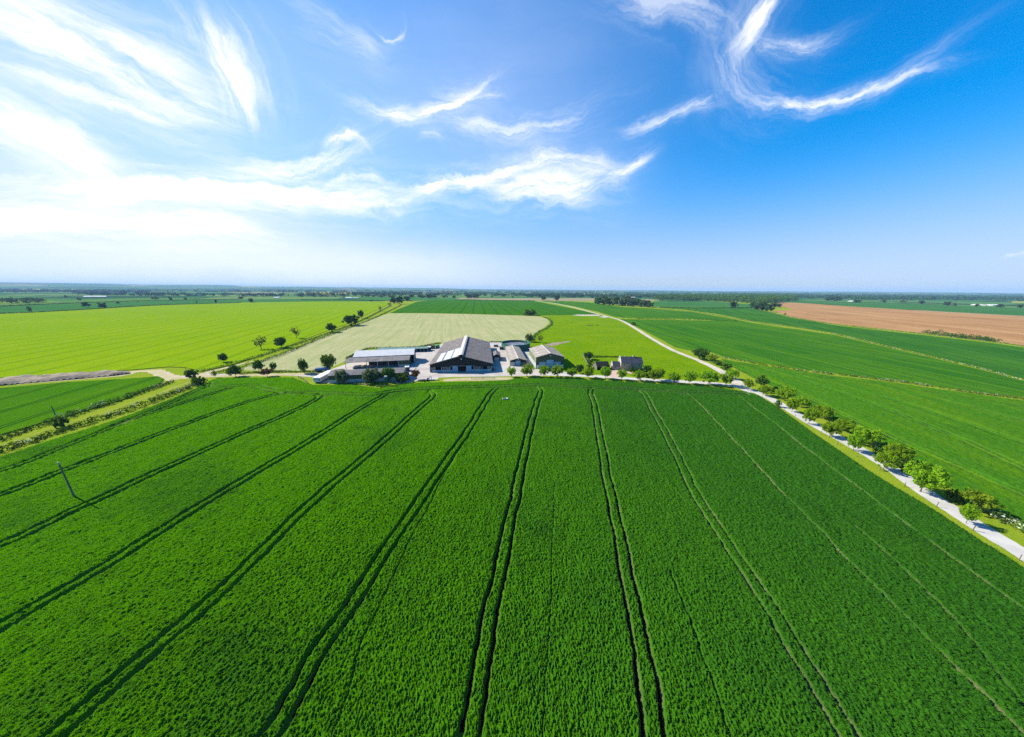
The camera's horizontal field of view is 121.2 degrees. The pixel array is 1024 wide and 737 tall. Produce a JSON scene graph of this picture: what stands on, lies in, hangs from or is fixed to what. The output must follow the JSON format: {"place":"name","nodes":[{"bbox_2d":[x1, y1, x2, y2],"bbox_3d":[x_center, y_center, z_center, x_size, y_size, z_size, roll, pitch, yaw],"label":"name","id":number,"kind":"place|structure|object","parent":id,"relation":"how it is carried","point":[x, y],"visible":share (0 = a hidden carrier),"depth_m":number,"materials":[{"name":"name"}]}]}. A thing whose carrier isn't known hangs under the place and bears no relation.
{"place":"outdoors","nodes":[
{"label":"outdoors","id":0,"kind":"place"},
{"bbox_2d":[0,373,133,385],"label":"bare ground","id":1,"kind":"structure","parent":0,"point":[115,375],"depth_m":129.88,"materials":[{"name":"soil"}]},
{"bbox_2d":[0,370,128,384],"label":"muck heap","id":2,"kind":"object","parent":1,"relation":"on","point":[27,378],"visible":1,"depth_m":128.49,"materials":[{"name":"brown soil"}]},
{"bbox_2d":[0,376,163,433],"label":"field","id":3,"kind":"structure","parent":0,"point":[24,406],"depth_m":107.17,"materials":[{"name":"green plant"}]},
{"bbox_2d":[1,380,191,445],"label":"farm track","id":4,"kind":"structure","parent":0,"point":[176,386],"depth_m":99.00,"materials":[{"name":"green plant"}]},
{"bbox_2d":[0,298,206,304],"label":"pale field","id":5,"kind":"structure","parent":0,"point":[74,301],"depth_m":802.44,"materials":[{"name":"plant"}]},
{"bbox_2d":[129,369,179,380],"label":"farm track","id":6,"kind":"structure","parent":0,"point":[161,373],"depth_m":138.30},
{"bbox_2d":[0,299,381,312],"bbox_3d":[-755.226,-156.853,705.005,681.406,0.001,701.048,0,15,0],"label":"green field","id":7,"kind":"structure","parent":0,"point":[44,307],"depth_m":675.21,"materials":[{"name":"green plant"}]},
{"bbox_2d":[0,302,387,377],"bbox_3d":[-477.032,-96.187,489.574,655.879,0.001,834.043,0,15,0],"label":"barley field","id":8,"kind":"structure","parent":0,"point":[197,336],"depth_m":254.20,"materials":[{"name":"green plant"}]},
{"bbox_2d":[196,361,252,375],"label":"farm track","id":9,"kind":"structure","parent":0,"point":[204,373],"depth_m":143.79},
{"bbox_2d":[163,372,322,379],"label":"farm track","id":10,"kind":"structure","parent":0,"point":[274,374],"depth_m":136.18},
{"bbox_2d":[180,341,566,383],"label":"farmyard","id":11,"kind":"structure","parent":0,"point":[423,359],"depth_m":150.07,"materials":[{"name":"concrete"}]},
{"bbox_2d":[313,370,330,382],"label":"mobile home","id":12,"kind":"object","parent":11,"relation":"on","point":[320,377],"visible":0.85,"depth_m":127.92,"materials":[{"name":"white paint"}]},
{"bbox_2d":[319,354,336,369],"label":"tree","id":13,"kind":"object","parent":11,"relation":"on","point":[326,360],"visible":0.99,"depth_m":143.06,"materials":[{"name":"green plant"}]},
{"bbox_2d":[327,367,406,383],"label":"long shed","id":14,"kind":"structure","parent":11,"relation":"on","point":[354,375],"depth_m":127.59,"materials":[{"name":"grey metal"}]},
{"bbox_2d":[395,372,409,382],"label":"bush","id":15,"kind":"object","parent":11,"relation":"on","point":[398,378],"visible":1,"depth_m":127.17,"materials":[{"name":"green plant"}]},
{"bbox_2d":[394,346,427,351],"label":"calf shed","id":16,"kind":"structure","parent":11,"relation":"on","point":[420,349],"depth_m":190.07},
{"bbox_2d":[492,350,500,360],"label":"store shed","id":17,"kind":"structure","parent":11,"relation":"on","point":[496,355],"depth_m":167.04,"materials":[{"name":"metal"}]},
{"bbox_2d":[501,340,529,350],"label":"slurry tank","id":18,"kind":"object","parent":11,"relation":"on","point":[523,345],"visible":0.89,"depth_m":201.30,"materials":[{"name":"teal metal"}]},
{"bbox_2d":[505,345,526,365],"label":"narrow shed","id":19,"kind":"structure","parent":11,"relation":"on","point":[515,356],"depth_m":163.65,"materials":[{"name":"grey metal"}]},
{"bbox_2d":[344,348,415,366],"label":"open barn","id":20,"kind":"structure","parent":0,"point":[401,357],"depth_m":156.65,"materials":[{"name":"white paint"}]},
{"bbox_2d":[241,313,548,370],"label":"hay field","id":21,"kind":"structure","parent":0,"point":[402,329],"depth_m":268.87,"materials":[{"name":"beige plant"}]},
{"bbox_2d":[429,335,493,372],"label":"cattle barn","id":22,"kind":"structure","parent":0,"point":[466,353],"depth_m":150.77,"materials":[{"name":"white paint"}]},
{"bbox_2d":[436,293,515,297],"bbox_3d":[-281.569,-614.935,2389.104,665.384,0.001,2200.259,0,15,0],"label":"distant field","id":23,"kind":"structure","parent":0,"point":[464,296],"depth_m":1682.02,"materials":[{"name":"plant"}]},
{"bbox_2d":[443,377,512,380],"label":"bare ground","id":24,"kind":"structure","parent":0,"point":[479,379],"depth_m":132.46,"materials":[{"name":"soil"}]},
{"bbox_2d":[391,299,601,315],"bbox_3d":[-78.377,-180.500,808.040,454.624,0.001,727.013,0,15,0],"label":"wheat field","id":25,"kind":"structure","parent":0,"point":[470,306],"depth_m":636.36,"materials":[{"name":"green plant"}]},
{"bbox_2d":[0,377,1023,736],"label":"wheat field","id":26,"kind":"structure","parent":0,"point":[712,677],"depth_m":40.76,"materials":[{"name":"green plant"}]},
{"bbox_2d":[57,462,74,496],"bbox_3d":[-85.565,21.627,55.474,0.895,8.250,0.290,7,17,24],"label":"utility pole","id":27,"kind":"object","parent":26,"relation":"on","point":[68,484],"visible":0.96,"depth_m":55.29,"materials":[{"name":"grey wood"}]},
{"bbox_2d":[0,301,1023,736],"bbox_3d":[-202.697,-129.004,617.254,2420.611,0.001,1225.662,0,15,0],"label":"grass verge","id":28,"kind":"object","parent":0,"point":[1010,531],"depth_m":100.73,"materials":[{"name":"green plant"}]},
{"bbox_2d":[0,297,46,302],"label":"woodland","id":29,"kind":"object","parent":28,"relation":"on","point":[23,300],"visible":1,"depth_m":718.08,"materials":[{"name":"green plant"}]},
{"bbox_2d":[50,416,69,427],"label":"bush","id":30,"kind":"object","parent":28,"relation":"on","point":[61,421],"visible":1,"depth_m":84.43,"materials":[{"name":"green plant"}]},
{"bbox_2d":[0,379,173,439],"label":"hedge","id":31,"kind":"object","parent":28,"relation":"on","point":[28,428],"visible":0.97,"depth_m":94.69,"materials":[{"name":"green plant"}]},
{"bbox_2d":[0,382,197,452],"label":"hedge","id":32,"kind":"object","parent":28,"relation":"on","point":[108,414],"visible":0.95,"depth_m":87.62,"materials":[{"name":"green plant"}]},
{"bbox_2d":[0,302,240,313],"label":"hedge","id":33,"kind":"object","parent":28,"relation":"on","point":[110,307],"visible":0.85,"depth_m":557.38,"materials":[{"name":"green plant"}]},
{"bbox_2d":[0,298,240,305],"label":"hedge","id":34,"kind":"object","parent":28,"relation":"on","point":[110,301],"visible":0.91,"depth_m":781.19,"materials":[{"name":"green plant"}]},
{"bbox_2d":[183,369,198,377],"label":"tree","id":35,"kind":"object","parent":28,"relation":"on","point":[191,372],"visible":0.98,"depth_m":128.06,"materials":[{"name":"green plant"}]},
{"bbox_2d":[191,376,207,384],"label":"bush","id":36,"kind":"object","parent":28,"relation":"on","point":[198,380],"visible":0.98,"depth_m":122.25,"materials":[{"name":"green plant"}]},
{"bbox_2d":[225,364,242,376],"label":"tree","id":37,"kind":"object","parent":28,"relation":"on","point":[234,369],"visible":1,"depth_m":132.45,"materials":[{"name":"green plant"}]},
{"bbox_2d":[252,359,264,369],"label":"tree","id":38,"kind":"object","parent":28,"relation":"on","point":[258,364],"visible":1,"depth_m":141.33,"materials":[{"name":"green plant"}]},
{"bbox_2d":[252,335,266,348],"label":"tree","id":39,"kind":"object","parent":28,"relation":"on","point":[256,343],"visible":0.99,"depth_m":192.43,"materials":[{"name":"green plant"}]},
{"bbox_2d":[258,367,274,376],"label":"tree","id":40,"kind":"object","parent":28,"relation":"on","point":[266,370],"visible":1,"depth_m":133.19,"materials":[{"name":"brown plant"}]},
{"bbox_2d":[241,369,316,373],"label":"hedge","id":41,"kind":"object","parent":28,"relation":"on","point":[294,371],"visible":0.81,"depth_m":141.35,"materials":[{"name":"green plant"}]},
{"bbox_2d":[273,336,286,346],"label":"tree","id":42,"kind":"object","parent":28,"relation":"on","point":[280,341],"visible":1,"depth_m":197.85,"materials":[{"name":"green plant"}]},
{"bbox_2d":[195,305,391,371],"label":"hedge","id":43,"kind":"object","parent":28,"relation":"on","point":[290,345],"visible":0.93,"depth_m":199.80,"materials":[{"name":"green plant"}]},
{"bbox_2d":[297,358,308,371],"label":"tree","id":44,"kind":"object","parent":28,"relation":"on","point":[302,365],"visible":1,"depth_m":138.55,"materials":[{"name":"green plant"}]},
{"bbox_2d":[209,305,400,374],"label":"hedge","id":45,"kind":"object","parent":28,"relation":"on","point":[288,350],"visible":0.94,"depth_m":205.42,"materials":[{"name":"green plant"}]},
{"bbox_2d":[334,369,347,383],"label":"tree","id":46,"kind":"object","parent":28,"relation":"on","point":[342,377],"visible":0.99,"depth_m":124.53,"materials":[{"name":"green plant"}]},
{"bbox_2d":[341,314,359,324],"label":"oak tree","id":47,"kind":"object","parent":28,"relation":"on","point":[347,319],"visible":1,"depth_m":319.07,"materials":[{"name":"green plant"}]},
{"bbox_2d":[362,367,381,382],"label":"tree","id":48,"kind":"object","parent":28,"relation":"on","point":[369,375],"visible":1,"depth_m":124.80,"materials":[{"name":"green plant"}]},
{"bbox_2d":[345,382,401,387],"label":"hedge","id":49,"kind":"object","parent":28,"relation":"on","point":[355,383],"visible":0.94,"depth_m":123.44,"materials":[{"name":"green plant"}]},
{"bbox_2d":[381,367,395,380],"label":"tree","id":50,"kind":"object","parent":28,"relation":"on","point":[387,370],"visible":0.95,"depth_m":127.22,"materials":[{"name":"green plant"}]},
{"bbox_2d":[345,342,440,358],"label":"hedge","id":51,"kind":"object","parent":28,"relation":"on","point":[349,356],"visible":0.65,"depth_m":198.67,"materials":[{"name":"green plant"}]},
{"bbox_2d":[520,364,534,373],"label":"avenue tree","id":52,"kind":"object","parent":28,"relation":"on","point":[527,369],"visible":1,"depth_m":135.41,"materials":[{"name":"green plant"}]},
{"bbox_2d":[531,316,552,341],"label":"hedge","id":53,"kind":"object","parent":28,"relation":"on","point":[551,323],"visible":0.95,"depth_m":297.64,"materials":[{"name":"green plant"}]},
{"bbox_2d":[538,365,550,374],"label":"avenue tree","id":54,"kind":"object","parent":28,"relation":"on","point":[543,369],"visible":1,"depth_m":135.32,"materials":[{"name":"green plant"}]},
{"bbox_2d":[551,364,563,376],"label":"avenue tree","id":55,"kind":"object","parent":28,"relation":"on","point":[558,369],"visible":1,"depth_m":135.01,"materials":[{"name":"green plant"}]},
{"bbox_2d":[583,366,593,377],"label":"avenue tree","id":56,"kind":"object","parent":28,"relation":"on","point":[588,371],"visible":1,"depth_m":133.72,"materials":[{"name":"green plant"}]},
{"bbox_2d":[600,366,611,378],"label":"avenue tree","id":57,"kind":"object","parent":28,"relation":"on","point":[604,371],"visible":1,"depth_m":133.09,"materials":[{"name":"green plant"}]},
{"bbox_2d":[617,369,627,379],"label":"avenue tree","id":58,"kind":"object","parent":28,"relation":"on","point":[620,373],"visible":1,"depth_m":131.38,"materials":[{"name":"green plant"}]},
{"bbox_2d":[633,369,644,380],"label":"avenue tree","id":59,"kind":"object","parent":28,"relation":"on","point":[639,374],"visible":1,"depth_m":130.63,"materials":[{"name":"green plant"}]},
{"bbox_2d":[647,369,661,381],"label":"avenue tree","id":60,"kind":"object","parent":28,"relation":"on","point":[653,374],"visible":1,"depth_m":129.19,"materials":[{"name":"green plant"}]},
{"bbox_2d":[667,371,680,381],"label":"avenue tree","id":61,"kind":"object","parent":28,"relation":"on","point":[674,376],"visible":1,"depth_m":127.31,"materials":[{"name":"green plant"}]},
{"bbox_2d":[682,370,698,381],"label":"avenue tree","id":62,"kind":"object","parent":28,"relation":"on","point":[689,376],"visible":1,"depth_m":125.39,"materials":[{"name":"green plant"}]},
{"bbox_2d":[691,347,707,358],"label":"tree","id":63,"kind":"object","parent":28,"relation":"on","point":[696,352],"visible":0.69,"depth_m":172.81,"materials":[{"name":"green plant"}]},
{"bbox_2d":[698,370,720,384],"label":"avenue tree","id":64,"kind":"object","parent":28,"relation":"on","point":[710,375],"visible":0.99,"depth_m":125.44,"materials":[{"name":"green plant"}]},
{"bbox_2d":[719,372,735,383],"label":"avenue tree","id":65,"kind":"object","parent":28,"relation":"on","point":[727,377],"visible":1,"depth_m":124.59,"materials":[{"name":"green plant"}]},
{"bbox_2d":[743,379,756,389],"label":"avenue tree","id":66,"kind":"object","parent":28,"relation":"on","point":[749,383],"visible":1,"depth_m":119.93,"materials":[{"name":"green plant"}]},
{"bbox_2d":[755,375,769,385],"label":"avenue tree","id":67,"kind":"object","parent":28,"relation":"on","point":[761,379],"visible":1,"depth_m":123.29,"materials":[{"name":"green plant"}]},
{"bbox_2d":[757,385,775,395],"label":"avenue tree","id":68,"kind":"object","parent":28,"relation":"on","point":[771,390],"visible":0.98,"depth_m":112.83,"materials":[{"name":"green plant"}]},
{"bbox_2d":[775,384,796,400],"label":"avenue tree","id":69,"kind":"object","parent":28,"relation":"on","point":[787,393],"visible":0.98,"depth_m":107.32,"materials":[{"name":"green plant"}]},
{"bbox_2d":[786,396,800,411],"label":"avenue tree","id":70,"kind":"object","parent":28,"relation":"on","point":[792,404],"visible":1,"depth_m":98.22,"materials":[{"name":"green plant"}]},
{"bbox_2d":[716,355,885,380],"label":"hedge","id":71,"kind":"object","parent":28,"relation":"on","point":[808,370],"visible":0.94,"depth_m":147.28,"materials":[{"name":"green plant"}]},
{"bbox_2d":[795,395,810,406],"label":"avenue tree","id":72,"kind":"object","parent":28,"relation":"on","point":[804,400],"visible":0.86,"depth_m":101.51,"materials":[{"name":"green plant"}]},
{"bbox_2d":[802,407,821,423],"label":"avenue tree","id":73,"kind":"object","parent":28,"relation":"on","point":[814,415],"visible":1,"depth_m":89.03,"materials":[{"name":"green plant"}]},
{"bbox_2d":[812,404,836,418],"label":"avenue tree","id":74,"kind":"object","parent":28,"relation":"on","point":[828,410],"visible":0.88,"depth_m":92.81,"materials":[{"name":"green plant"}]},
{"bbox_2d":[820,421,843,436],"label":"avenue tree","id":75,"kind":"object","parent":28,"relation":"on","point":[830,428],"visible":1,"depth_m":81.17,"materials":[{"name":"green plant"}]},
{"bbox_2d":[831,418,857,429],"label":"avenue tree","id":76,"kind":"object","parent":28,"relation":"on","point":[845,423],"visible":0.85,"depth_m":84.38,"materials":[{"name":"green plant"}]},
{"bbox_2d":[847,433,866,449],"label":"avenue tree","id":77,"kind":"object","parent":28,"relation":"on","point":[855,440],"visible":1,"depth_m":73.91,"materials":[{"name":"green plant"}]},
{"bbox_2d":[850,425,886,443],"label":"avenue tree","id":78,"kind":"object","parent":28,"relation":"on","point":[871,435],"visible":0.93,"depth_m":76.59,"materials":[{"name":"green plant"}]},
{"bbox_2d":[872,452,901,469],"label":"avenue tree","id":79,"kind":"object","parent":28,"relation":"on","point":[890,461],"visible":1,"depth_m":66.18,"materials":[{"name":"green plant"}]},
{"bbox_2d":[758,309,1023,346],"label":"hedge","id":80,"kind":"object","parent":28,"relation":"on","point":[894,330],"visible":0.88,"depth_m":303.42,"materials":[{"name":"green plant"}]},
{"bbox_2d":[767,323,1023,380],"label":"hedge","id":81,"kind":"object","parent":28,"relation":"on","point":[1003,374],"visible":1,"depth_m":190.74,"materials":[{"name":"green plant"}]},
{"bbox_2d":[882,442,919,459],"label":"avenue tree","id":82,"kind":"object","parent":28,"relation":"on","point":[902,451],"visible":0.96,"depth_m":69.27,"materials":[{"name":"green plant"}]},
{"bbox_2d":[903,459,955,491],"bbox_3d":[84.542,22.126,58.911,6.072,7.496,6.288,-9,18,-32],"label":"avenue tree","id":83,"kind":"object","parent":28,"relation":"on","point":[933,478],"visible":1,"depth_m":58.20,"materials":[{"name":"green plant"}]},
{"bbox_2d":[884,378,1023,399],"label":"hedge","id":84,"kind":"object","parent":28,"relation":"on","point":[977,392],"visible":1,"depth_m":121.50,"materials":[{"name":"green plant"}]},
{"bbox_2d":[944,489,966,504],"bbox_3d":[87.618,25.196,57.035,2.319,3.396,2.326,7,17,23],"label":"bush","id":85,"kind":"object","parent":28,"relation":"on","point":[954,496],"visible":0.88,"depth_m":56.93,"materials":[{"name":"green plant"}]},
{"bbox_2d":[958,504,982,522],"bbox_3d":[81.439,25.874,51.486,2.347,4.045,2.322,-14,21,-42],"label":"avenue tree","id":86,"kind":"object","parent":28,"relation":"on","point":[968,511],"visible":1,"depth_m":51.10,"materials":[{"name":"green plant"}]},
{"bbox_2d":[958,487,1007,509],"bbox_3d":[87.438,24.996,53.822,4.541,4.616,4.837,-3,16,-14],"label":"avenue tree","id":87,"kind":"object","parent":28,"relation":"on","point":[979,498],"visible":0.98,"depth_m":53.48,"materials":[{"name":"green plant"}]},
{"bbox_2d":[974,503,1023,531],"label":"hedge","id":88,"kind":"object","parent":28,"relation":"on","point":[994,512],"visible":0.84,"depth_m":51.99,"materials":[{"name":"green plant"}]},
{"bbox_2d":[0,291,1023,315],"bbox_3d":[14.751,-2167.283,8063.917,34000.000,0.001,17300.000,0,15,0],"label":"ground","id":89,"kind":"structure","parent":0,"point":[53,296],"depth_m":1295.20,"materials":[{"name":"green plant"}]},
{"bbox_2d":[0,288,1023,300],"bbox_3d":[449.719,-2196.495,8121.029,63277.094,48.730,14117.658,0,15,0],"label":"woodland","id":90,"kind":"object","parent":89,"relation":"on","point":[921,296],"visible":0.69,"depth_m":1932.16,"materials":[{"name":"green plant"}]},
{"bbox_2d":[651,293,799,302],"bbox_3d":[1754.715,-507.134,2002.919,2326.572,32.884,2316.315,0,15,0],"label":"woodland","id":91,"kind":"object","parent":89,"relation":"on","point":[762,298],"visible":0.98,"depth_m":1179.19,"materials":[{"name":"green plant"}]},
{"bbox_2d":[0,282,1023,295],"bbox_3d":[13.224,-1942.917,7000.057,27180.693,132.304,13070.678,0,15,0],"label":"hills","id":92,"kind":"structure","parent":0,"point":[39,286],"depth_m":5674.94,"materials":[{"name":"green plant"}]},
{"bbox_2d":[0,0,1023,292],"label":"sky","id":93,"kind":"structure","parent":0,"point":[676,145],"materials":[{"name":"blue"}]},
{"bbox_2d":[458,298,656,300],"bbox_3d":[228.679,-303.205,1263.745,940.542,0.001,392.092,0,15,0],"label":"stubble field","id":94,"kind":"structure","parent":0,"point":[565,299],"depth_m":1240.28,"materials":[{"name":"plant"}]},
{"bbox_2d":[593,361,609,369],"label":"garage","id":95,"kind":"structure","parent":0,"point":[596,364],"depth_m":150.24,"materials":[{"name":"grey wood"}]},
{"bbox_2d":[527,315,721,378],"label":"pasture","id":96,"kind":"structure","parent":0,"point":[602,336],"depth_m":216.71,"materials":[{"name":"green plant"}]},
{"bbox_2d":[529,345,563,368],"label":"green barn","id":97,"kind":"structure","parent":96,"relation":"on","point":[543,355],"depth_m":151.56,"materials":[{"name":"white paint"}]},
{"bbox_2d":[610,361,619,369],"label":"house annexe","id":98,"kind":"structure","parent":96,"relation":"on","point":[615,365],"depth_m":149.92,"materials":[{"name":"stone"}]},
{"bbox_2d":[618,355,642,370],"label":"farmhouse","id":99,"kind":"object","parent":96,"relation":"on","point":[627,363],"visible":0.81,"depth_m":148.28,"materials":[{"name":"stone"}]},
{"bbox_2d":[538,301,750,388],"bbox_3d":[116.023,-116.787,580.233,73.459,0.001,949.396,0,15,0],"label":"farm track","id":100,"kind":"structure","parent":0,"point":[736,382],"depth_m":176.06,"materials":[{"name":"gravel"}]},
{"bbox_2d":[547,373,756,392],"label":"lane","id":101,"kind":"structure","parent":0,"point":[661,380],"depth_m":132.85,"materials":[{"name":"asphalt"}]},
{"bbox_2d":[542,301,778,326],"bbox_3d":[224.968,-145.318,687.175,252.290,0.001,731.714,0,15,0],"label":"green field","id":102,"kind":"structure","parent":0,"point":[624,312],"depth_m":535.81,"materials":[{"name":"green plant"}]},
{"bbox_2d":[653,300,753,307],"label":"green field","id":103,"kind":"structure","parent":0,"point":[700,304],"depth_m":868.87,"materials":[{"name":"green plant"}]},
{"bbox_2d":[620,319,1023,396],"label":"green field","id":104,"kind":"structure","parent":0,"point":[798,349],"depth_m":192.51,"materials":[{"name":"green plant"}]},
{"bbox_2d":[655,307,1023,378],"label":"green field","id":105,"kind":"structure","parent":0,"point":[1005,359],"depth_m":234.06,"materials":[{"name":"green plant"}]},
{"bbox_2d":[722,359,1023,529],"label":"green field","id":106,"kind":"structure","parent":0,"point":[973,441],"depth_m":91.69,"materials":[{"name":"green plant"}]},
{"bbox_2d":[748,388,1023,561],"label":"lane","id":107,"kind":"structure","parent":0,"point":[997,538],"depth_m":58.00,"materials":[{"name":"grey asphalt"}]},
{"bbox_2d":[773,302,1023,344],"bbox_3d":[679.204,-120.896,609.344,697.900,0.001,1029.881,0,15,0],"label":"ploughed field","id":108,"kind":"structure","parent":0,"point":[1008,329],"depth_m":429.74,"materials":[{"name":"soil"}]},
{"bbox_2d":[786,301,1023,315],"bbox_3d":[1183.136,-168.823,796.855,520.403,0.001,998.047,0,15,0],"label":"green field","id":109,"kind":"structure","parent":0,"point":[985,310],"depth_m":778.85,"materials":[{"name":"green plant"}]},
{"bbox_2d":[800,300,1023,307],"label":"grass field","id":110,"kind":"structure","parent":0,"point":[899,302],"depth_m":1145.79,"materials":[{"name":"plant"}]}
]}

